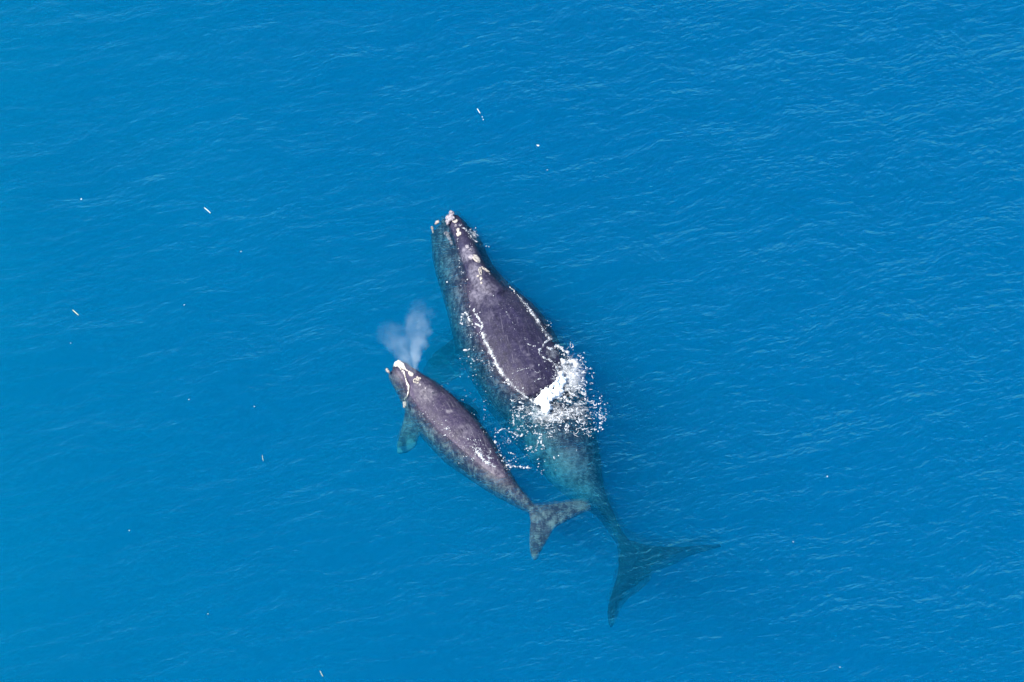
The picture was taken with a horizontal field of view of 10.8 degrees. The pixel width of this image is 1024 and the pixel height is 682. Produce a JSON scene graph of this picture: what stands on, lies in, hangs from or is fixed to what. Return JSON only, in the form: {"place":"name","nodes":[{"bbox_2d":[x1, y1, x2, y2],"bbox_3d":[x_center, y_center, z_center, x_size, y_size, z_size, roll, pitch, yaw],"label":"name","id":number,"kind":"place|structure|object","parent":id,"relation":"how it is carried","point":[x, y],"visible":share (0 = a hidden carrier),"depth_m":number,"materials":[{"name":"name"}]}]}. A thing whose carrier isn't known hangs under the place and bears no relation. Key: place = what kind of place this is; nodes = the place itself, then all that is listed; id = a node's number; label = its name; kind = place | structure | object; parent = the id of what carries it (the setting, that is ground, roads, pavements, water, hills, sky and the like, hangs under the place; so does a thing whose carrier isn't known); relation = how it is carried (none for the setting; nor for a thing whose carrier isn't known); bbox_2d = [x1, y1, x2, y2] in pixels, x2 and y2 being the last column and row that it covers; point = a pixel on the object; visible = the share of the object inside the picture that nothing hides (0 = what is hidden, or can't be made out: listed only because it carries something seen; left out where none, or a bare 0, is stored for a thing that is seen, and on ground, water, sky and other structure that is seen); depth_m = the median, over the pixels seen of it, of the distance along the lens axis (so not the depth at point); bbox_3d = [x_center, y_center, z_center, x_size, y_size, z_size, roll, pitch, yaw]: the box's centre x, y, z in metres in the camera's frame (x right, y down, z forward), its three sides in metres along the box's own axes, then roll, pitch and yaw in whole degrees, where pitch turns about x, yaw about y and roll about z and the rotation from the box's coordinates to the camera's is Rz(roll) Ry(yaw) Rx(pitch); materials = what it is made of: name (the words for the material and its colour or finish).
{"place":"outdoors","nodes":[
{"label":"outdoors","id":0,"kind":"place"},
{"bbox_2d":[0,0,1023,681],"bbox_3d":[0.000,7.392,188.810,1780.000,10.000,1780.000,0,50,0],"label":"sea","id":1,"kind":"structure","parent":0,"point":[758,264],"depth_m":195.37,"materials":[{"name":"blue liquid"}]},
{"bbox_3d":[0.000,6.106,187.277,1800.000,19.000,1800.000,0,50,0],"label":"water","id":2,"kind":"structure","parent":0,"visible":0},
{"bbox_2d":[419,413,499,466],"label":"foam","id":3,"kind":"object","parent":2,"relation":"on","point":[482,458],"visible":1,"depth_m":176.74,"materials":[{"name":"white"}]},
{"bbox_2d":[418,369,529,469],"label":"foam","id":4,"kind":"object","parent":2,"relation":"on","point":[495,441],"visible":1,"depth_m":176.70,"materials":[{"name":"white"}]},
{"bbox_2d":[385,360,591,559],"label":"whale","id":5,"kind":"object","parent":2,"relation":"on","point":[418,392],"visible":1,"depth_m":177.35},
{"bbox_2d":[446,224,551,400],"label":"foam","id":6,"kind":"object","parent":2,"relation":"on","point":[491,352],"visible":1,"depth_m":180.15,"materials":[{"name":"white"}]},
{"bbox_2d":[483,339,606,470],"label":"foam","id":7,"kind":"object","parent":2,"relation":"on","point":[572,361],"visible":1,"depth_m":178.30,"materials":[{"name":"white"}]},
{"bbox_2d":[422,210,721,626],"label":"whale","id":8,"kind":"object","parent":2,"relation":"in","point":[572,471],"visible":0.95,"depth_m":179.16},
{"bbox_2d":[534,371,566,414],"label":"splash","id":9,"kind":"object","parent":8,"relation":"on","point":[545,397],"visible":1,"depth_m":178.40,"materials":[{"name":"liquid"}]},
{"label":"foam film","id":10,"kind":"object","parent":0,"visible":0},
{"bbox_2d":[502,307,553,388],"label":"water drops","id":11,"kind":"object","parent":10,"relation":"on","point":[527,368],"visible":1,"depth_m":178.78,"materials":[{"name":"white liquid"}]}
]}

